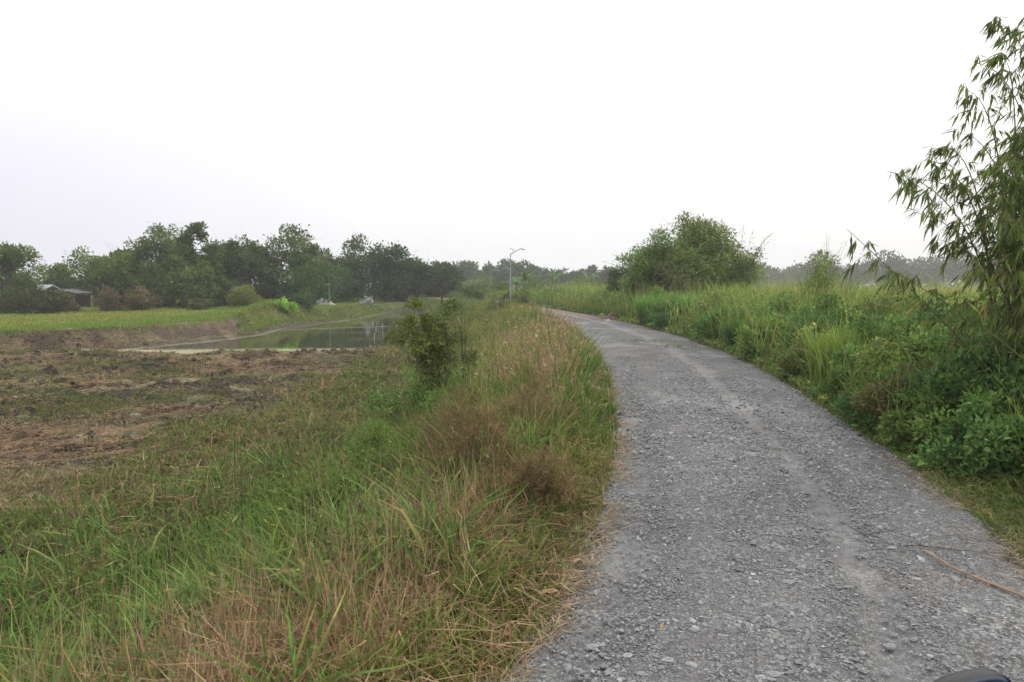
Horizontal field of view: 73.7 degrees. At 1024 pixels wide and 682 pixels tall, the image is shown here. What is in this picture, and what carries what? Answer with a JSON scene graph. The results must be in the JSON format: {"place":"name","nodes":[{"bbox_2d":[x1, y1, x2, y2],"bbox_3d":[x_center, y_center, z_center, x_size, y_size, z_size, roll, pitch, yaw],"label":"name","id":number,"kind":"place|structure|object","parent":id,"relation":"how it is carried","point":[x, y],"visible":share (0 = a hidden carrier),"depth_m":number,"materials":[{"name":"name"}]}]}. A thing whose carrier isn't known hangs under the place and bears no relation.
{"place":"outdoors","nodes":[
{"label":"outdoors","id":0,"kind":"place"},
{"bbox_2d":[122,312,431,353],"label":"pond water","id":1,"kind":"structure","parent":0,"point":[332,335],"depth_m":43.39,"materials":[{"name":"grey liquid"}]},
{"bbox_2d":[0,285,1023,679],"bbox_3d":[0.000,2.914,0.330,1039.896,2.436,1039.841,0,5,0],"label":"ground","id":2,"kind":"structure","parent":0,"point":[204,329],"depth_m":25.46,"materials":[{"name":"plant"}]},
{"bbox_2d":[0,282,38,314],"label":"bush","id":3,"kind":"object","parent":2,"relation":"on","point":[7,303],"visible":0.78,"depth_m":54.20,"materials":[{"name":"green plant"}]},
{"bbox_2d":[4,269,42,299],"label":"tree","id":4,"kind":"object","parent":2,"relation":"on","point":[28,281],"visible":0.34,"depth_m":60.52,"materials":[{"name":"green plant"}]},
{"bbox_2d":[0,241,48,292],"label":"tree","id":5,"kind":"object","parent":2,"relation":"on","point":[11,257],"visible":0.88,"depth_m":62.02,"materials":[{"name":"green plant"}]},
{"bbox_2d":[12,282,77,314],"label":"bush","id":6,"kind":"object","parent":2,"relation":"on","point":[53,297],"visible":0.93,"depth_m":55.46,"materials":[{"name":"green plant"}]},
{"bbox_2d":[31,273,84,297],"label":"bush","id":7,"kind":"object","parent":2,"relation":"on","point":[51,281],"visible":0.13,"depth_m":70.03,"materials":[{"name":"green plant"}]},
{"bbox_2d":[38,245,109,294],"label":"tree","id":8,"kind":"object","parent":2,"relation":"on","point":[94,276],"visible":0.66,"depth_m":74.29,"materials":[{"name":"green plant"}]},
{"bbox_2d":[64,289,92,307],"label":"open shed","id":9,"kind":"structure","parent":2,"relation":"on","point":[82,300],"depth_m":69.17,"materials":[{"name":"metal"}]},
{"bbox_2d":[90,286,124,311],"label":"bush","id":10,"kind":"object","parent":2,"relation":"on","point":[108,301],"visible":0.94,"depth_m":59.46,"materials":[{"name":"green plant"}]},
{"bbox_2d":[82,273,139,305],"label":"bush","id":11,"kind":"object","parent":2,"relation":"on","point":[111,285],"visible":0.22,"depth_m":72.53,"materials":[{"name":"green plant"}]},
{"bbox_2d":[98,233,173,292],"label":"tree","id":12,"kind":"object","parent":2,"relation":"on","point":[125,263],"visible":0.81,"depth_m":70.53,"materials":[{"name":"green plant"}]},
{"bbox_2d":[122,285,165,310],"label":"bush","id":13,"kind":"object","parent":2,"relation":"on","point":[139,297],"visible":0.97,"depth_m":60.40,"materials":[{"name":"brown plant"}]},
{"bbox_2d":[86,579,222,677],"bbox_3d":[-2.582,2.398,5.257,1.429,1.077,1.068,0,5,0],"label":"weed mound","id":14,"kind":"object","parent":2,"relation":"on","point":[121,626],"visible":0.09,"depth_m":5.12,"materials":[{"name":"green plant"}]},
{"bbox_2d":[143,221,190,305],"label":"tree","id":15,"kind":"object","parent":2,"relation":"on","point":[166,243],"visible":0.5,"depth_m":72.57,"materials":[{"name":"green plant"}]},
{"bbox_2d":[144,276,189,307],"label":"bush","id":16,"kind":"object","parent":2,"relation":"on","point":[153,289],"visible":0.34,"depth_m":68.87,"materials":[{"name":"green plant"}]},
{"bbox_2d":[156,253,226,307],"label":"tree","id":17,"kind":"object","parent":2,"relation":"on","point":[192,282],"visible":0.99,"depth_m":65.80,"materials":[{"name":"green plant"}]},
{"bbox_2d":[169,221,226,280],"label":"tree","id":18,"kind":"object","parent":2,"relation":"on","point":[183,243],"visible":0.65,"depth_m":69.54,"materials":[{"name":"green plant"}]},
{"bbox_2d":[0,331,415,582],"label":"earth clods","id":19,"kind":"object","parent":2,"relation":"on","point":[234,367],"visible":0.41,"depth_m":21.38,"materials":[{"name":"brown soil"}]},
{"bbox_2d":[204,244,239,287],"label":"tree","id":20,"kind":"object","parent":2,"relation":"on","point":[225,281],"visible":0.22,"depth_m":73.51,"materials":[{"name":"green plant"}]},
{"bbox_2d":[197,234,267,282],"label":"tree","id":21,"kind":"object","parent":2,"relation":"on","point":[235,253],"visible":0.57,"depth_m":75.95,"materials":[{"name":"green plant"}]},
{"bbox_2d":[222,283,264,308],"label":"bush","id":22,"kind":"object","parent":2,"relation":"on","point":[237,297],"visible":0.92,"depth_m":61.17,"materials":[{"name":"green plant"}]},
{"bbox_2d":[194,533,295,584],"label":"weed mound","id":23,"kind":"object","parent":2,"relation":"on","point":[235,542],"visible":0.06,"depth_m":6.78,"materials":[{"name":"green plant"}]},
{"bbox_2d":[217,270,277,303],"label":"bush","id":24,"kind":"object","parent":2,"relation":"on","point":[268,286],"visible":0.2,"depth_m":74.56,"materials":[{"name":"green plant"}]},
{"bbox_2d":[231,240,280,286],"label":"tree","id":25,"kind":"object","parent":2,"relation":"on","point":[255,261],"visible":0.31,"depth_m":77.49,"materials":[{"name":"green plant"}]},
{"bbox_2d":[236,223,324,285],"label":"tree","id":26,"kind":"object","parent":2,"relation":"on","point":[293,242],"visible":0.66,"depth_m":78.36,"materials":[{"name":"green plant"}]},
{"bbox_2d":[287,290,316,308],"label":"bush","id":27,"kind":"object","parent":2,"relation":"on","point":[307,302],"visible":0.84,"depth_m":61.64,"materials":[{"name":"green plant"}]},
{"bbox_2d":[253,469,354,543],"bbox_3d":[-2.298,2.114,7.915,1.312,1.218,1.563,0,5,0],"label":"weed mound","id":28,"kind":"object","parent":2,"relation":"on","point":[289,505],"visible":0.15,"depth_m":7.82,"materials":[{"name":"green plant"}]},
{"bbox_2d":[261,252,352,303],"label":"tree","id":29,"kind":"object","parent":2,"relation":"on","point":[307,275],"visible":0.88,"depth_m":75.68,"materials":[{"name":"green plant"}]},
{"bbox_2d":[285,243,336,286],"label":"tree","id":30,"kind":"object","parent":2,"relation":"on","point":[315,251],"visible":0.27,"depth_m":80.44,"materials":[{"name":"green plant"}]},
{"bbox_2d":[0,297,627,681],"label":"green grass","id":31,"kind":"structure","parent":2,"relation":"on","point":[532,437],"depth_m":6.82,"materials":[{"name":"green plant"}]},
{"bbox_2d":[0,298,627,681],"bbox_3d":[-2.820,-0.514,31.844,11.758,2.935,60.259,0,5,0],"label":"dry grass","id":32,"kind":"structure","parent":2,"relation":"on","point":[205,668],"depth_m":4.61,"materials":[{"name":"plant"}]},
{"bbox_2d":[0,286,634,341],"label":"meadow grass","id":33,"kind":"structure","parent":2,"relation":"on","point":[155,315],"depth_m":52.05,"materials":[{"name":"green plant"}]},
{"bbox_2d":[294,391,361,509],"bbox_3d":[-2.043,1.446,7.717,0.833,1.816,0.255,0,5,0],"label":"dry stalk","id":34,"kind":"object","parent":2,"relation":"on","point":[328,455],"visible":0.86,"depth_m":7.74,"materials":[{"name":"brown plant"}]},
{"bbox_2d":[279,504,400,596],"bbox_3d":[-1.240,1.907,5.350,1.160,1.306,1.032,-2,5,-17],"label":"weed mound","id":35,"kind":"object","parent":2,"relation":"on","point":[336,550],"visible":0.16,"depth_m":5.34,"materials":[{"name":"green plant"}]},
{"bbox_2d":[289,443,398,521],"bbox_3d":[-1.991,1.945,8.596,1.439,1.243,1.491,5,7,44],"label":"weed mound","id":36,"kind":"object","parent":2,"relation":"on","point":[350,472],"visible":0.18,"depth_m":8.63,"materials":[{"name":"green plant"}]},
{"bbox_2d":[334,270,368,300],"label":"bush","id":37,"kind":"object","parent":2,"relation":"on","point":[349,295],"visible":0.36,"depth_m":90.11,"materials":[{"name":"green plant"}]},
{"bbox_2d":[333,254,374,299],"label":"tree","id":38,"kind":"object","parent":2,"relation":"on","point":[344,260],"visible":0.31,"depth_m":90.25,"materials":[{"name":"green plant"}]},
{"bbox_2d":[342,416,400,470],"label":"weed mound","id":39,"kind":"object","parent":2,"relation":"on","point":[376,437],"visible":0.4,"depth_m":10.54,"materials":[{"name":"green plant"}]},
{"bbox_2d":[336,401,407,458],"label":"weed mound","id":40,"kind":"object","parent":2,"relation":"on","point":[367,416],"visible":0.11,"depth_m":12.70,"materials":[{"name":"green plant"}]},
{"bbox_2d":[333,233,421,301],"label":"tree","id":41,"kind":"object","parent":2,"relation":"on","point":[380,265],"visible":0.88,"depth_m":89.63,"materials":[{"name":"green plant"}]},
{"bbox_2d":[369,289,404,443],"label":"weed stalks","id":42,"kind":"object","parent":2,"relation":"on","point":[390,370],"visible":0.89,"depth_m":12.06,"materials":[{"name":"green plant"}]},
{"bbox_2d":[336,476,456,535],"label":"weed mound","id":43,"kind":"object","parent":2,"relation":"on","point":[368,499],"visible":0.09,"depth_m":6.55,"materials":[{"name":"green plant"}]},
{"bbox_2d":[367,285,428,301],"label":"bush","id":44,"kind":"object","parent":2,"relation":"on","point":[398,296],"visible":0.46,"depth_m":93.65,"materials":[{"name":"green plant"}]},
{"bbox_2d":[358,364,439,431],"bbox_3d":[-2.055,1.598,13.861,2.186,2.358,1.887,0,5,0],"label":"bush","id":45,"kind":"object","parent":2,"relation":"on","point":[411,394],"visible":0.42,"depth_m":13.75,"materials":[{"name":"green plant"}]},
{"bbox_2d":[388,251,440,296],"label":"tree","id":46,"kind":"object","parent":2,"relation":"on","point":[427,272],"visible":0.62,"depth_m":93.46,"materials":[{"name":"green plant"}]},
{"bbox_2d":[381,295,451,401],"bbox_3d":[-2.026,0.584,14.775,1.492,3.162,1.358,-3,6,-34],"label":"bush","id":47,"kind":"object","parent":2,"relation":"on","point":[425,320],"visible":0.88,"depth_m":14.53,"materials":[{"name":"green plant"}]},
{"bbox_2d":[397,389,462,449],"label":"weed mound","id":48,"kind":"object","parent":2,"relation":"on","point":[427,405],"visible":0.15,"depth_m":11.55,"materials":[{"name":"green plant"}]},
{"bbox_2d":[406,294,482,408],"bbox_3d":[-1.504,0.500,14.952,1.722,3.098,2.019,0,5,0],"label":"bush","id":49,"kind":"object","parent":2,"relation":"on","point":[450,339],"visible":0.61,"depth_m":14.77,"materials":[{"name":"green plant"}]},
{"bbox_2d":[424,259,466,296],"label":"tree","id":50,"kind":"object","parent":2,"relation":"on","point":[448,271],"visible":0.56,"depth_m":99.44,"materials":[{"name":"green plant"}]},
{"bbox_2d":[399,383,535,480],"bbox_3d":[-0.689,1.364,8.917,1.966,1.742,1.826,4,6,38],"label":"weed mound","id":51,"kind":"object","parent":2,"relation":"on","point":[446,424],"visible":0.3,"depth_m":8.84,"materials":[{"name":"green plant"}]},
{"bbox_2d":[434,357,502,407],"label":"weed mound","id":52,"kind":"object","parent":2,"relation":"on","point":[456,387],"visible":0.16,"depth_m":13.16,"materials":[{"name":"green plant"}]},
{"bbox_2d":[405,396,537,490],"bbox_3d":[-0.396,1.250,7.342,1.472,1.408,1.464,0,5,0],"label":"weed mound","id":53,"kind":"object","parent":2,"relation":"on","point":[490,430],"visible":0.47,"depth_m":7.32,"materials":[{"name":"brown plant"}]},
{"bbox_2d":[455,280,489,301],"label":"bush","id":54,"kind":"object","parent":2,"relation":"on","point":[475,293],"visible":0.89,"depth_m":74.65,"materials":[{"name":"green plant"}]},
{"bbox_2d":[509,259,543,287],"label":"distant tree","id":55,"kind":"object","parent":2,"relation":"on","point":[519,269],"visible":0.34,"depth_m":177.51,"materials":[{"name":"green plant"}]},
{"bbox_2d":[439,298,617,420],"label":"seed heads","id":56,"kind":"object","parent":2,"relation":"on","point":[536,335],"visible":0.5,"depth_m":14.56,"materials":[{"name":"brown plant"}]},
{"bbox_2d":[470,435,595,529],"bbox_3d":[0.170,1.319,6.351,1.290,1.068,0.974,0,5,0],"label":"weed mound","id":57,"kind":"object","parent":2,"relation":"on","point":[538,473],"visible":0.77,"depth_m":6.35,"materials":[{"name":"brown plant"}]},
{"bbox_2d":[477,362,588,435],"bbox_3d":[0.308,0.952,9.665,1.451,1.354,1.441,4,7,41],"label":"weed mound","id":58,"kind":"object","parent":2,"relation":"on","point":[525,395],"visible":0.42,"depth_m":9.56,"materials":[{"name":"green plant"}]},
{"bbox_2d":[549,267,588,286],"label":"distant tree","id":59,"kind":"object","parent":2,"relation":"on","point":[564,278],"visible":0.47,"depth_m":188.08,"materials":[{"name":"green plant"}]},
{"bbox_2d":[604,265,631,297],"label":"bush","id":60,"kind":"object","parent":2,"relation":"on","point":[612,280],"visible":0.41,"depth_m":49.40,"materials":[{"name":"green plant"}]},
{"bbox_2d":[629,291,674,325],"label":"grass clump","id":61,"kind":"object","parent":2,"relation":"on","point":[640,312],"visible":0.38,"depth_m":34.62,"materials":[{"name":"green plant"}]},
{"bbox_2d":[605,227,705,298],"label":"thicket","id":62,"kind":"object","parent":2,"relation":"on","point":[646,262],"visible":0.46,"depth_m":41.42,"materials":[{"name":"green plant"}]},
{"bbox_2d":[643,291,692,328],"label":"weed mound","id":63,"kind":"object","parent":2,"relation":"on","point":[657,315],"visible":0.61,"depth_m":31.77,"materials":[{"name":"green plant"}]},
{"bbox_2d":[631,260,711,296],"bbox_3d":[9.521,-2.578,40.225,4.685,4.613,5.182,0,5,0],"label":"bush","id":64,"kind":"object","parent":2,"relation":"on","point":[677,283],"visible":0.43,"depth_m":39.94,"materials":[{"name":"green plant"}]},
{"bbox_2d":[625,210,770,292],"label":"thicket","id":65,"kind":"object","parent":2,"relation":"on","point":[718,258],"visible":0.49,"depth_m":42.07,"materials":[{"name":"green plant"}]},
{"bbox_2d":[683,291,730,329],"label":"weed mound","id":66,"kind":"object","parent":2,"relation":"on","point":[713,300],"visible":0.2,"depth_m":27.71,"materials":[{"name":"green plant"}]},
{"bbox_2d":[688,302,743,340],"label":"weed mound","id":67,"kind":"object","parent":2,"relation":"on","point":[700,329],"visible":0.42,"depth_m":24.43,"materials":[{"name":"green plant"}]},
{"bbox_2d":[713,313,760,345],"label":"grass clump","id":68,"kind":"object","parent":2,"relation":"on","point":[727,333],"visible":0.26,"depth_m":21.88,"materials":[{"name":"green plant"}]},
{"bbox_2d":[732,309,788,359],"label":"weed mound","id":69,"kind":"object","parent":2,"relation":"on","point":[745,348],"visible":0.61,"depth_m":19.19,"materials":[{"name":"green plant"}]},
{"bbox_2d":[738,291,795,328],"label":"weed mound","id":70,"kind":"object","parent":2,"relation":"on","point":[775,306],"visible":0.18,"depth_m":21.25,"materials":[{"name":"green plant"}]},
{"bbox_2d":[514,286,1023,480],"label":"broadleaf weeds","id":71,"kind":"object","parent":2,"relation":"on","point":[799,379],"visible":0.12,"depth_m":17.53,"materials":[{"name":"green plant"}]},
{"bbox_2d":[765,265,797,286],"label":"distant tree","id":72,"kind":"object","parent":2,"relation":"on","point":[774,272],"visible":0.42,"depth_m":296.49,"materials":[{"name":"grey plant"}]},
{"bbox_2d":[770,322,823,377],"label":"weed mound","id":73,"kind":"object","parent":2,"relation":"on","point":[784,366],"visible":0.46,"depth_m":15.13,"materials":[{"name":"green plant"}]},
{"bbox_2d":[779,260,823,286],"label":"distant tree","id":74,"kind":"object","parent":2,"relation":"on","point":[798,269],"visible":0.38,"depth_m":258.37,"materials":[{"name":"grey plant"}]},
{"bbox_2d":[773,301,840,360],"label":"weed mound","id":75,"kind":"object","parent":2,"relation":"on","point":[821,322],"visible":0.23,"depth_m":16.75,"materials":[{"name":"green plant"}]},
{"bbox_2d":[801,249,850,286],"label":"distant tree","id":76,"kind":"object","parent":2,"relation":"on","point":[818,259],"visible":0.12,"depth_m":236.52,"materials":[{"name":"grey plant"}]},
{"bbox_2d":[800,291,854,324],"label":"weed mound","id":77,"kind":"object","parent":2,"relation":"on","point":[827,302],"visible":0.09,"depth_m":18.19,"materials":[{"name":"green plant"}]},
{"bbox_2d":[796,250,874,306],"bbox_3d":[11.318,-1.707,23.872,2.775,3.002,2.270,4,6,37],"label":"bush","id":78,"kind":"object","parent":2,"relation":"on","point":[822,275],"visible":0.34,"depth_m":23.73,"materials":[{"name":"green plant"}]},
{"bbox_2d":[812,342,863,404],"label":"weed mound","id":79,"kind":"object","parent":2,"relation":"on","point":[840,353],"visible":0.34,"depth_m":12.30,"materials":[{"name":"green plant"}]},
{"bbox_2d":[793,318,894,379],"bbox_3d":[6.910,0.210,14.076,2.151,1.426,2.120,0,5,0],"label":"grass clump","id":80,"kind":"object","parent":2,"relation":"on","point":[823,351],"visible":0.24,"depth_m":13.94,"materials":[{"name":"green plant"}]},
{"bbox_2d":[826,308,899,370],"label":"weed mound","id":81,"kind":"object","parent":2,"relation":"on","point":[866,321],"visible":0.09,"depth_m":13.69,"materials":[{"name":"green plant"}]},
{"bbox_2d":[828,366,906,432],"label":"weed mound","id":82,"kind":"object","parent":2,"relation":"on","point":[841,402],"visible":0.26,"depth_m":10.35,"materials":[{"name":"green plant"}]},
{"bbox_2d":[842,336,905,395],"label":"weed mound","id":83,"kind":"object","parent":2,"relation":"on","point":[876,346],"visible":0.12,"depth_m":11.69,"materials":[{"name":"green plant"}]},
{"bbox_2d":[853,245,917,286],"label":"distant tree","id":84,"kind":"object","parent":2,"relation":"on","point":[895,265],"visible":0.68,"depth_m":236.79,"materials":[{"name":"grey plant"}]},
{"bbox_2d":[845,282,932,324],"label":"weed mound","id":85,"kind":"object","parent":2,"relation":"on","point":[893,305],"visible":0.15,"depth_m":16.39,"materials":[{"name":"green plant"}]},
{"bbox_2d":[849,357,939,420],"bbox_3d":[5.641,0.867,9.701,1.355,1.436,1.572,0,5,0],"label":"bush","id":86,"kind":"object","parent":2,"relation":"on","point":[871,401],"visible":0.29,"depth_m":9.71,"materials":[{"name":"green plant"}]},
{"bbox_2d":[851,319,942,378],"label":"weed mound","id":87,"kind":"object","parent":2,"relation":"on","point":[922,353],"visible":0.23,"depth_m":11.30,"materials":[{"name":"green plant"}]},
{"bbox_2d":[873,386,963,451],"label":"weed mound","id":88,"kind":"object","parent":2,"relation":"on","point":[916,427],"visible":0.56,"depth_m":8.63,"materials":[{"name":"green plant"}]},
{"bbox_2d":[839,16,1023,372],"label":"bamboo clump","id":89,"kind":"object","parent":2,"relation":"on","point":[1008,202],"visible":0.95,"depth_m":8.26,"materials":[{"name":"green plant"}]},
{"bbox_2d":[908,252,961,286],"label":"distant tree","id":90,"kind":"object","parent":2,"relation":"on","point":[924,277],"visible":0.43,"depth_m":246.44,"materials":[{"name":"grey plant"}]},
{"bbox_2d":[891,291,985,341],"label":"weed mound","id":91,"kind":"object","parent":2,"relation":"on","point":[928,302],"visible":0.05,"depth_m":12.91,"materials":[{"name":"green plant"}]},
{"bbox_2d":[891,328,990,376],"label":"weed mound","id":92,"kind":"object","parent":2,"relation":"on","point":[978,336],"visible":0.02,"depth_m":9.76,"materials":[{"name":"green plant"}]},
{"bbox_2d":[896,301,1003,363],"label":"weed mound","id":93,"kind":"object","parent":2,"relation":"on","point":[944,338],"visible":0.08,"depth_m":11.05,"materials":[{"name":"green plant"}]},
{"bbox_2d":[925,252,984,287],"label":"distant tree","id":94,"kind":"object","parent":2,"relation":"on","point":[960,264],"visible":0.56,"depth_m":235.84,"materials":[{"name":"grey plant"}]},
{"bbox_2d":[889,329,1023,423],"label":"bush","id":95,"kind":"object","parent":2,"relation":"on","point":[966,378],"visible":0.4,"depth_m":8.52,"materials":[{"name":"green plant"}]},
{"bbox_2d":[903,385,1023,480],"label":"weed mound","id":96,"kind":"object","parent":2,"relation":"on","point":[989,447],"visible":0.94,"depth_m":7.59,"materials":[{"name":"green plant"}]},
{"bbox_2d":[906,345,1023,426],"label":"bush","id":97,"kind":"object","parent":2,"relation":"on","point":[959,374],"visible":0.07,"depth_m":8.42,"materials":[{"name":"green plant"}]},
{"bbox_2d":[941,325,1001,394],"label":"weed mound","id":98,"kind":"object","parent":2,"relation":"on","point":[965,339],"visible":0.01,"depth_m":8.92,"materials":[{"name":"green plant"}]},
{"bbox_2d":[962,352,1023,424],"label":"weed mound","id":99,"kind":"object","parent":2,"relation":"on","point":[1002,381],"visible":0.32,"depth_m":7.96,"materials":[{"name":"green plant"}]},
{"bbox_2d":[0,0,1023,285],"label":"sky","id":100,"kind":"structure","parent":0,"point":[564,133],"materials":[{"name":"white"}]},
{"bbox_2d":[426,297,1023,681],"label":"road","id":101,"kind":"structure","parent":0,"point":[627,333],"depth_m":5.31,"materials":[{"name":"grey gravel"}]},
{"bbox_2d":[470,373,1023,681],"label":"straw litter","id":102,"kind":"object","parent":101,"relation":"on","point":[560,610],"visible":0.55,"depth_m":5.44,"materials":[{"name":"beige plant"}]},
{"bbox_2d":[924,549,1023,597],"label":"bamboo stick","id":103,"kind":"object","parent":101,"relation":"on","point":[986,581],"visible":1,"depth_m":4.98,"materials":[{"name":"wood"}]},
{"bbox_2d":[501,264,1023,565],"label":"field grass","id":104,"kind":"structure","parent":0,"point":[856,300],"depth_m":15.83,"materials":[{"name":"green plant"}]},
{"bbox_2d":[933,668,1011,681],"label":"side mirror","id":105,"kind":"object","parent":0,"point":[980,675],"visible":1,"depth_m":1.00,"materials":[{"name":"black plastic"}]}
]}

